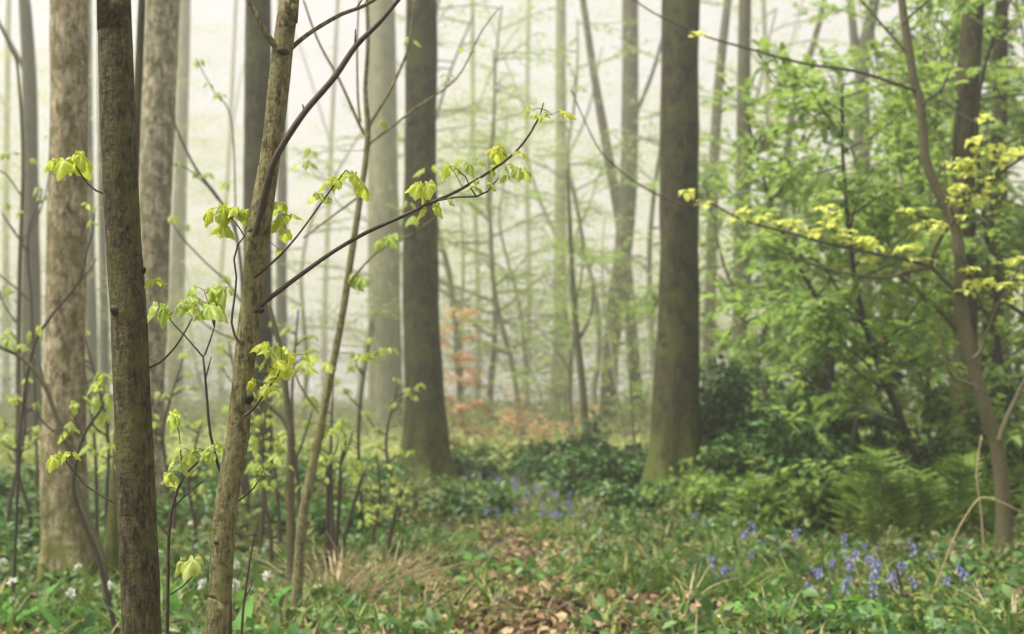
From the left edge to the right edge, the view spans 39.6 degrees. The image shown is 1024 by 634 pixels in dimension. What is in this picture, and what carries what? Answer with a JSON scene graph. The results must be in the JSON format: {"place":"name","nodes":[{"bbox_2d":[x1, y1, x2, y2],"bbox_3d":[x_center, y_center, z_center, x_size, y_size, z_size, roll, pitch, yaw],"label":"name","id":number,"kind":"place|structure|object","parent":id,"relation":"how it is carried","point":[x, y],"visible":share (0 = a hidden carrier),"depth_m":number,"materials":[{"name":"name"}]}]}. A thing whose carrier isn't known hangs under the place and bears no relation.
{"place":"outdoors","nodes":[
{"label":"outdoors","id":0,"kind":"place"},
{"bbox_2d":[0,400,1023,633],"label":"ground","id":1,"kind":"structure","parent":0,"point":[581,605],"depth_m":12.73,"materials":[{"name":"brown plant"}]},
{"bbox_2d":[0,0,10,409],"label":"tree","id":2,"kind":"object","parent":1,"relation":"on","point":[7,97],"visible":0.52,"depth_m":101.48,"materials":[{"name":"grey plant"}]},
{"bbox_2d":[0,513,40,578],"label":"shrub","id":3,"kind":"object","parent":1,"relation":"on","point":[31,534],"visible":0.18,"depth_m":11.77,"materials":[{"name":"green plant"}]},
{"bbox_2d":[0,344,40,529],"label":"sapling","id":4,"kind":"object","parent":1,"relation":"on","point":[33,431],"visible":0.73,"depth_m":12.95,"materials":[{"name":"green plant"}]},
{"bbox_2d":[0,0,41,454],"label":"tree","id":5,"kind":"object","parent":1,"relation":"on","point":[27,61],"visible":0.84,"depth_m":34.05,"materials":[{"name":"grey plant"}]},
{"bbox_2d":[0,153,47,512],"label":"sapling","id":6,"kind":"object","parent":1,"relation":"on","point":[7,291],"visible":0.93,"depth_m":14.53,"materials":[{"name":"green plant"}]},
{"bbox_2d":[0,25,48,495],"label":"sapling","id":7,"kind":"object","parent":1,"relation":"on","point":[17,321],"visible":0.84,"depth_m":15.05,"materials":[{"name":"grey plant"}]},
{"bbox_2d":[0,325,111,612],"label":"sapling","id":8,"kind":"object","parent":1,"relation":"on","point":[7,343],"visible":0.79,"depth_m":9.36,"materials":[{"name":"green plant"}]},
{"bbox_2d":[12,202,102,608],"bbox_3d":[-3.124,0.655,9.788,0.591,2.901,0.157,0,-3,0],"label":"sapling","id":9,"kind":"object","parent":1,"relation":"on","point":[89,207],"visible":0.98,"depth_m":9.78,"materials":[{"name":"brown plant"}]},
{"bbox_2d":[34,0,98,589],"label":"tree","id":10,"kind":"object","parent":1,"relation":"on","point":[64,542],"visible":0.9,"depth_m":10.81,"materials":[{"name":"brown plant"}]},
{"bbox_2d":[58,371,117,633],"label":"sapling","id":11,"kind":"object","parent":1,"relation":"on","point":[95,404],"visible":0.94,"depth_m":8.55,"materials":[{"name":"green plant"}]},
{"bbox_2d":[85,0,98,421],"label":"tree","id":12,"kind":"object","parent":1,"relation":"on","point":[91,316],"visible":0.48,"depth_m":50.03,"materials":[{"name":"grey plant"}]},
{"bbox_2d":[97,31,109,413],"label":"tree","id":13,"kind":"object","parent":1,"relation":"on","point":[104,345],"visible":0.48,"depth_m":48.04,"materials":[{"name":"grey plant"}]},
{"bbox_2d":[94,0,144,582],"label":"tree","id":14,"kind":"object","parent":1,"relation":"on","point":[111,551],"visible":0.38,"depth_m":10.62,"materials":[{"name":"brown plant"}]},
{"bbox_2d":[43,0,200,633],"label":"young tree","id":15,"kind":"object","parent":1,"relation":"on","point":[139,568],"visible":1,"depth_m":4.17,"materials":[{"name":"brown plant"}]},
{"bbox_2d":[90,490,215,537],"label":"shrub","id":16,"kind":"object","parent":1,"relation":"on","point":[162,513],"visible":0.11,"depth_m":14.57,"materials":[{"name":"green plant"}]},
{"bbox_2d":[139,0,180,504],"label":"tree","id":17,"kind":"object","parent":1,"relation":"on","point":[160,69],"visible":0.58,"depth_m":15.46,"materials":[{"name":"grey plant"}]},
{"bbox_2d":[152,353,199,535],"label":"sapling","id":18,"kind":"object","parent":1,"relation":"on","point":[187,374],"visible":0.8,"depth_m":13.85,"materials":[{"name":"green plant"}]},
{"bbox_2d":[166,0,190,416],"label":"tree","id":19,"kind":"object","parent":1,"relation":"on","point":[179,193],"visible":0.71,"depth_m":66.15,"materials":[{"name":"grey plant"}]},
{"bbox_2d":[157,409,223,633],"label":"sapling","id":20,"kind":"object","parent":1,"relation":"on","point":[191,566],"visible":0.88,"depth_m":4.46,"materials":[{"name":"green plant"}]},
{"bbox_2d":[147,284,237,633],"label":"sapling","id":21,"kind":"object","parent":1,"relation":"on","point":[214,307],"visible":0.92,"depth_m":4.49,"materials":[{"name":"green plant"}]},
{"bbox_2d":[166,58,246,520],"bbox_3d":[-2.905,-0.101,13.532,0.797,4.770,0.187,0,-3,0],"label":"sapling","id":22,"kind":"object","parent":1,"relation":"on","point":[225,279],"visible":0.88,"depth_m":13.57,"materials":[{"name":"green plant"}]},
{"bbox_2d":[217,0,243,404],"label":"tree","id":23,"kind":"object","parent":1,"relation":"on","point":[231,93],"visible":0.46,"depth_m":126.97,"materials":[{"name":"grey plant"}]},
{"bbox_2d":[163,504,347,561],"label":"shrub","id":24,"kind":"object","parent":1,"relation":"on","point":[241,533],"visible":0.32,"depth_m":12.83,"materials":[{"name":"green plant"}]},
{"bbox_2d":[243,0,273,485],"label":"tree","id":25,"kind":"object","parent":1,"relation":"on","point":[257,56],"visible":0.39,"depth_m":21.01,"materials":[{"name":"brown plant"}]},
{"bbox_2d":[248,377,297,579],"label":"sapling","id":26,"kind":"object","parent":1,"relation":"on","point":[278,446],"visible":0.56,"depth_m":10.45,"materials":[{"name":"green plant"}]},
{"bbox_2d":[275,0,286,429],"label":"tree","id":27,"kind":"object","parent":1,"relation":"on","point":[281,299],"visible":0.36,"depth_m":50.03,"materials":[{"name":"grey plant"}]},
{"bbox_2d":[244,301,333,591],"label":"sapling","id":28,"kind":"object","parent":1,"relation":"on","point":[287,422],"visible":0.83,"depth_m":9.55,"materials":[{"name":"green plant"}]},
{"bbox_2d":[295,0,339,409],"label":"tree","id":29,"kind":"object","parent":1,"relation":"on","point":[333,98],"visible":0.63,"depth_m":122.81,"materials":[{"name":"grey plant"}]},
{"bbox_2d":[247,432,391,501],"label":"shrub","id":30,"kind":"object","parent":1,"relation":"on","point":[302,467],"visible":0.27,"depth_m":18.67,"materials":[{"name":"green plant"}]},
{"bbox_2d":[238,495,401,540],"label":"shrub","id":31,"kind":"object","parent":1,"relation":"on","point":[319,511],"visible":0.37,"depth_m":13.49,"materials":[{"name":"green plant"}]},
{"bbox_2d":[242,97,403,420],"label":"hazy tree","id":32,"kind":"object","parent":1,"relation":"on","point":[304,332],"visible":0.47,"depth_m":51.54,"materials":[{"name":"green plant"}]},
{"bbox_2d":[240,539,460,611],"bbox_3d":[-1.135,1.870,10.141,1.811,0.639,1.624,2,-4,-39],"label":"grass tuft","id":33,"kind":"object","parent":1,"relation":"on","point":[358,580],"visible":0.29,"depth_m":10.11,"materials":[{"name":"plant"}]},
{"bbox_2d":[367,0,373,420],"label":"tree","id":34,"kind":"object","parent":1,"relation":"on","point":[370,290],"visible":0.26,"depth_m":62.08,"materials":[{"name":"grey plant"}]},
{"bbox_2d":[273,530,477,599],"bbox_3d":[-1.064,1.880,10.667,1.621,0.561,1.675,0,-3,0],"label":"grass tuft","id":35,"kind":"object","parent":1,"relation":"on","point":[356,574],"visible":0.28,"depth_m":10.61,"materials":[{"name":"plant"}]},
{"bbox_2d":[313,473,451,528],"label":"shrub","id":36,"kind":"object","parent":1,"relation":"on","point":[415,503],"visible":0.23,"depth_m":15.19,"materials":[{"name":"green plant"}]},
{"bbox_2d":[371,0,402,440],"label":"tree","id":37,"kind":"object","parent":1,"relation":"on","point":[387,369],"visible":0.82,"depth_m":43.91,"materials":[{"name":"grey plant"}]},
{"bbox_2d":[203,0,576,633],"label":"young tree","id":38,"kind":"object","parent":1,"relation":"on","point":[262,226],"visible":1,"depth_m":4.18,"materials":[{"name":"brown plant"}]},
{"bbox_2d":[289,0,498,619],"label":"sapling","id":39,"kind":"object","parent":1,"relation":"on","point":[359,282],"visible":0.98,"depth_m":9.01,"materials":[{"name":"brown plant"}]},
{"bbox_2d":[280,15,521,429],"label":"hazy tree","id":40,"kind":"object","parent":1,"relation":"on","point":[368,332],"visible":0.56,"depth_m":44.35,"materials":[{"name":"green plant"}]},
{"bbox_2d":[395,0,467,491],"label":"tree","id":41,"kind":"object","parent":1,"relation":"on","point":[425,435],"visible":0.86,"depth_m":21.34,"materials":[{"name":"brown plant"}]},
{"bbox_2d":[328,0,571,433],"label":"hazy tree","id":42,"kind":"object","parent":1,"relation":"on","point":[449,275],"visible":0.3,"depth_m":48.36,"materials":[{"name":"green plant"}]},
{"bbox_2d":[440,306,497,446],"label":"copper sapling","id":43,"kind":"object","parent":1,"relation":"on","point":[477,402],"visible":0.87,"depth_m":27.01,"materials":[{"name":"orange plant"}]},
{"bbox_2d":[418,470,529,521],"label":"shrub","id":44,"kind":"object","parent":1,"relation":"on","point":[458,497],"visible":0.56,"depth_m":17.20,"materials":[{"name":"green plant"}]},
{"bbox_2d":[451,445,513,487],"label":"shrub","id":45,"kind":"object","parent":1,"relation":"on","point":[476,469],"visible":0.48,"depth_m":22.23,"materials":[{"name":"green plant"}]},
{"bbox_2d":[386,49,595,445],"bbox_3d":[-0.402,-1.603,36.759,5.535,10.315,4.297,3,-4,-44],"label":"hazy tree","id":46,"kind":"object","parent":1,"relation":"on","point":[502,333],"visible":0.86,"depth_m":36.74,"materials":[{"name":"green plant"}]},
{"bbox_2d":[372,0,617,426],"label":"hazy tree","id":47,"kind":"object","parent":1,"relation":"on","point":[493,353],"visible":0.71,"depth_m":44.76,"materials":[{"name":"green plant"}]},
{"bbox_2d":[0,0,1023,432],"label":"foliage","id":48,"kind":"object","parent":1,"relation":"on","point":[442,226],"visible":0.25,"depth_m":61.34,"materials":[{"name":"green plant"}]},
{"bbox_2d":[0,444,1023,633],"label":"ground cover","id":49,"kind":"object","parent":1,"relation":"on","point":[818,613],"visible":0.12,"depth_m":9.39,"materials":[{"name":"green plant"}]},
{"bbox_2d":[0,451,1023,633],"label":"grass","id":50,"kind":"structure","parent":1,"relation":"on","point":[751,580],"depth_m":10.25,"materials":[{"name":"green plant"}]},
{"bbox_2d":[0,252,1023,431],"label":"foliage","id":51,"kind":"object","parent":1,"relation":"on","point":[218,390],"visible":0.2,"depth_m":58.61,"materials":[{"name":"green plant"}]},
{"bbox_2d":[0,378,1023,447],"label":"undergrowth","id":52,"kind":"object","parent":1,"relation":"on","point":[202,414],"visible":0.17,"depth_m":39.90,"materials":[{"name":"green plant"}]},
{"bbox_2d":[0,410,1023,474],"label":"undergrowth","id":53,"kind":"object","parent":1,"relation":"on","point":[613,441],"visible":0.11,"depth_m":30.71,"materials":[{"name":"green plant"}]},
{"bbox_2d":[443,110,593,421],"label":"hazy tree","id":54,"kind":"object","parent":1,"relation":"on","point":[514,285],"visible":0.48,"depth_m":57.07,"materials":[{"name":"green plant"}]},
{"bbox_2d":[24,481,1023,633],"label":"dry grass","id":55,"kind":"structure","parent":1,"relation":"on","point":[864,570],"depth_m":9.65,"materials":[{"name":"plant"}]},
{"bbox_2d":[507,449,611,495],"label":"shrub","id":56,"kind":"object","parent":1,"relation":"on","point":[542,466],"visible":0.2,"depth_m":21.27,"materials":[{"name":"green plant"}]},
{"bbox_2d":[521,0,601,417],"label":"tree","id":57,"kind":"object","parent":1,"relation":"on","point":[561,31],"visible":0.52,"depth_m":68.29,"materials":[{"name":"grey plant"}]},
{"bbox_2d":[477,15,657,432],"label":"hazy tree","id":58,"kind":"object","parent":1,"relation":"on","point":[594,386],"visible":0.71,"depth_m":42.20,"materials":[{"name":"green plant"}]},
{"bbox_2d":[480,127,657,424],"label":"hazy tree","id":59,"kind":"object","parent":1,"relation":"on","point":[565,401],"visible":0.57,"depth_m":52.99,"materials":[{"name":"green plant"}]},
{"bbox_2d":[499,165,658,433],"bbox_3d":[1.996,0.023,30.903,5.176,6.249,3.249,3,-4,-41],"label":"hazy tree","id":60,"kind":"object","parent":1,"relation":"on","point":[570,368],"visible":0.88,"depth_m":30.44,"materials":[{"name":"green plant"}]},
{"bbox_2d":[566,168,594,435],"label":"tree","id":61,"kind":"object","parent":1,"relation":"on","point":[577,335],"visible":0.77,"depth_m":28.00,"materials":[{"name":"grey plant"}]},
{"bbox_2d":[522,216,658,438],"bbox_3d":[2.190,0.411,34.161,3.883,5.850,4.044,0,-3,0],"label":"hazy tree","id":62,"kind":"object","parent":1,"relation":"on","point":[615,388],"visible":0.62,"depth_m":34.41,"materials":[{"name":"green plant"}]},
{"bbox_2d":[539,443,646,497],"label":"shrub","id":63,"kind":"object","parent":1,"relation":"on","point":[574,460],"visible":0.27,"depth_m":19.63,"materials":[{"name":"green plant"}]},
{"bbox_2d":[550,410,646,464],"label":"shrub","id":64,"kind":"object","parent":1,"relation":"on","point":[582,440],"visible":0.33,"depth_m":23.69,"materials":[{"name":"green plant"}]},
{"bbox_2d":[558,444,645,501],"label":"shrub","id":65,"kind":"object","parent":1,"relation":"on","point":[603,470],"visible":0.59,"depth_m":19.18,"materials":[{"name":"green plant"}]},
{"bbox_2d":[580,0,645,423],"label":"tree","id":66,"kind":"object","parent":1,"relation":"on","point":[600,112],"visible":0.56,"depth_m":52.25,"materials":[{"name":"grey plant"}]},
{"bbox_2d":[599,0,660,426],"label":"tree","id":67,"kind":"object","parent":1,"relation":"on","point":[628,192],"visible":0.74,"depth_m":50.12,"materials":[{"name":"grey plant"}]},
{"bbox_2d":[582,473,682,524],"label":"shrub","id":68,"kind":"object","parent":1,"relation":"on","point":[628,497],"visible":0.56,"depth_m":16.30,"materials":[{"name":"green plant"}]},
{"bbox_2d":[566,254,716,453],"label":"hazy tree","id":69,"kind":"object","parent":1,"relation":"on","point":[632,383],"visible":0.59,"depth_m":22.70,"materials":[{"name":"green plant"}]},
{"bbox_2d":[578,0,759,425],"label":"hazy tree","id":70,"kind":"object","parent":1,"relation":"on","point":[648,258],"visible":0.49,"depth_m":42.46,"materials":[{"name":"green plant"}]},
{"bbox_2d":[636,0,703,494],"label":"tree","id":71,"kind":"object","parent":1,"relation":"on","point":[675,428],"visible":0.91,"depth_m":18.06,"materials":[{"name":"brown plant"}]},
{"bbox_2d":[640,441,782,520],"bbox_3d":[2.317,1.875,15.810,1.376,0.975,1.352,2,-4,-32],"label":"shrub","id":72,"kind":"object","parent":1,"relation":"on","point":[701,494],"visible":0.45,"depth_m":15.72,"materials":[{"name":"green plant"}]},
{"bbox_2d":[702,0,731,392],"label":"tree","id":73,"kind":"object","parent":1,"relation":"on","point":[716,110],"visible":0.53,"depth_m":48.22,"materials":[{"name":"grey plant"}]},
{"bbox_2d":[622,123,840,412],"bbox_3d":[3.934,-0.462,25.802,3.215,6.608,4.436,3,-4,-41],"label":"understorey tree","id":74,"kind":"object","parent":1,"relation":"on","point":[709,187],"visible":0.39,"depth_m":25.86,"materials":[{"name":"green plant"}]},
{"bbox_2d":[731,0,752,439],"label":"tree","id":75,"kind":"object","parent":1,"relation":"on","point":[744,36],"visible":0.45,"depth_m":33.14,"materials":[{"name":"grey plant"}]},
{"bbox_2d":[700,359,789,478],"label":"shrub","id":76,"kind":"object","parent":1,"relation":"on","point":[707,433],"visible":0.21,"depth_m":19.21,"materials":[{"name":"green plant"}]},
{"bbox_2d":[646,8,849,380],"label":"hazy tree","id":77,"kind":"object","parent":1,"relation":"on","point":[758,89],"visible":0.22,"depth_m":43.51,"materials":[{"name":"green plant"}]},
{"bbox_2d":[700,354,805,475],"bbox_3d":[3.057,1.461,18.388,1.464,1.980,1.198,-2,-3,27],"label":"shrub","id":78,"kind":"object","parent":1,"relation":"on","point":[733,394],"visible":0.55,"depth_m":18.29,"materials":[{"name":"green plant"}]},
{"bbox_2d":[696,394,833,489],"bbox_3d":[2.931,1.565,15.899,1.566,1.410,1.231,2,-4,-31],"label":"shrub","id":79,"kind":"object","parent":1,"relation":"on","point":[723,468],"visible":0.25,"depth_m":15.78,"materials":[{"name":"green plant"}]},
{"bbox_2d":[719,465,850,540],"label":"shrub","id":80,"kind":"object","parent":1,"relation":"on","point":[810,509],"visible":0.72,"depth_m":14.02,"materials":[{"name":"green plant"}]},
{"bbox_2d":[704,77,873,452],"bbox_3d":[4.205,-0.472,20.981,2.836,6.213,3.646,0,-3,0],"label":"understorey tree","id":81,"kind":"object","parent":1,"relation":"on","point":[750,340],"visible":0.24,"depth_m":20.89,"materials":[{"name":"green plant"}]},
{"bbox_2d":[570,0,1023,561],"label":"young tree","id":82,"kind":"object","parent":1,"relation":"on","point":[976,382],"visible":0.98,"depth_m":11.96,"materials":[{"name":"brown plant"}]},
{"bbox_2d":[749,413,864,511],"bbox_3d":[3.310,1.633,14.919,1.391,1.243,1.174,-3,-4,42],"label":"shrub","id":83,"kind":"object","parent":1,"relation":"on","point":[785,454],"visible":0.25,"depth_m":14.99,"materials":[{"name":"green plant"}]},
{"bbox_2d":[711,58,942,446],"bbox_3d":[3.668,-0.324,17.198,2.687,5.416,3.027,1,-3,-11],"label":"understorey tree","id":84,"kind":"object","parent":1,"relation":"on","point":[790,182],"visible":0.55,"depth_m":16.90,"materials":[{"name":"green plant"}]},
{"bbox_2d":[777,340,927,457],"bbox_3d":[3.982,1.261,16.719,1.526,2.090,1.686,1,-3,-22],"label":"shrub","id":85,"kind":"object","parent":1,"relation":"on","point":[839,427],"visible":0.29,"depth_m":16.73,"materials":[{"name":"green plant"}]},
{"bbox_2d":[698,36,1023,490],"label":"understorey tree","id":86,"kind":"object","parent":1,"relation":"on","point":[834,332],"visible":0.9,"depth_m":14.15,"materials":[{"name":"green plant"}]},
{"bbox_2d":[847,0,879,418],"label":"tree","id":87,"kind":"object","parent":1,"relation":"on","point":[856,40],"visible":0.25,"depth_m":42.27,"materials":[{"name":"grey plant"}]},
{"bbox_2d":[824,469,909,545],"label":"fern","id":88,"kind":"object","parent":1,"relation":"on","point":[847,515],"visible":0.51,"depth_m":12.78,"materials":[{"name":"green plant"}]},
{"bbox_2d":[750,0,1010,458],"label":"understorey tree","id":89,"kind":"object","parent":1,"relation":"on","point":[824,4],"visible":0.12,"depth_m":23.18,"materials":[{"name":"green plant"}]},
{"bbox_2d":[836,445,931,546],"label":"fern","id":90,"kind":"object","parent":1,"relation":"on","point":[865,478],"visible":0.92,"depth_m":12.43,"materials":[{"name":"green plant"}]},
{"bbox_2d":[749,0,1023,441],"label":"understorey tree","id":91,"kind":"object","parent":1,"relation":"on","point":[946,47],"visible":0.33,"depth_m":18.30,"materials":[{"name":"green plant"}]},
{"bbox_2d":[787,401,991,536],"bbox_3d":[3.761,1.530,14.047,1.951,1.400,1.517,0,-3,0],"label":"shrub","id":92,"kind":"object","parent":1,"relation":"on","point":[927,413],"visible":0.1,"depth_m":14.30,"materials":[{"name":"green plant"}]},
{"bbox_2d":[758,42,1023,426],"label":"understorey tree","id":93,"kind":"object","parent":1,"relation":"on","point":[918,405],"visible":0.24,"depth_m":19.99,"materials":[{"name":"green plant"}]},
{"bbox_2d":[778,73,1023,458],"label":"understorey tree","id":94,"kind":"object","parent":1,"relation":"on","point":[902,306],"visible":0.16,"depth_m":20.12,"materials":[{"name":"green plant"}]},
{"bbox_2d":[876,466,951,550],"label":"fern","id":95,"kind":"object","parent":1,"relation":"on","point":[932,503],"visible":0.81,"depth_m":12.53,"materials":[{"name":"green plant"}]},
{"bbox_2d":[857,0,1023,449],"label":"understorey tree","id":96,"kind":"object","parent":1,"relation":"on","point":[1013,239],"visible":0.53,"depth_m":16.02,"materials":[{"name":"green plant"}]},
{"bbox_2d":[873,0,1023,455],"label":"tree","id":97,"kind":"object","parent":1,"relation":"on","point":[970,43],"visible":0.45,"depth_m":16.02,"materials":[{"name":"brown plant"}]},
{"bbox_2d":[922,451,986,548],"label":"fern","id":98,"kind":"object","parent":1,"relation":"on","point":[963,483],"visible":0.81,"depth_m":12.88,"materials":[{"name":"green plant"}]},
{"bbox_2d":[888,0,1023,363],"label":"understorey tree","id":99,"kind":"object","parent":1,"relation":"on","point":[1014,191],"visible":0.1,"depth_m":25.27,"materials":[{"name":"green plant"}]},
{"bbox_2d":[902,0,1023,323],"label":"understorey tree","id":100,"kind":"object","parent":1,"relation":"on","point":[1010,45],"visible":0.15,"depth_m":24.40,"materials":[{"name":"green plant"}]},
{"bbox_2d":[930,442,1023,535],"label":"shrub","id":101,"kind":"object","parent":1,"relation":"on","point":[1018,472],"visible":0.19,"depth_m":13.86,"materials":[{"name":"green plant"}]},
{"bbox_2d":[957,366,1023,520],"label":"shrub","id":102,"kind":"object","parent":1,"relation":"on","point":[1005,390],"visible":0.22,"depth_m":14.96,"materials":[{"name":"green plant"}]},
{"bbox_2d":[978,0,1007,421],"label":"tree","id":103,"kind":"object","parent":1,"relation":"on","point":[1000,49],"visible":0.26,"depth_m":19.07,"materials":[{"name":"brown plant"}]},
{"bbox_2d":[0,0,1023,400],"label":"sky","id":104,"kind":"structure","parent":0,"point":[301,91],"materials":[{"name":"white"}]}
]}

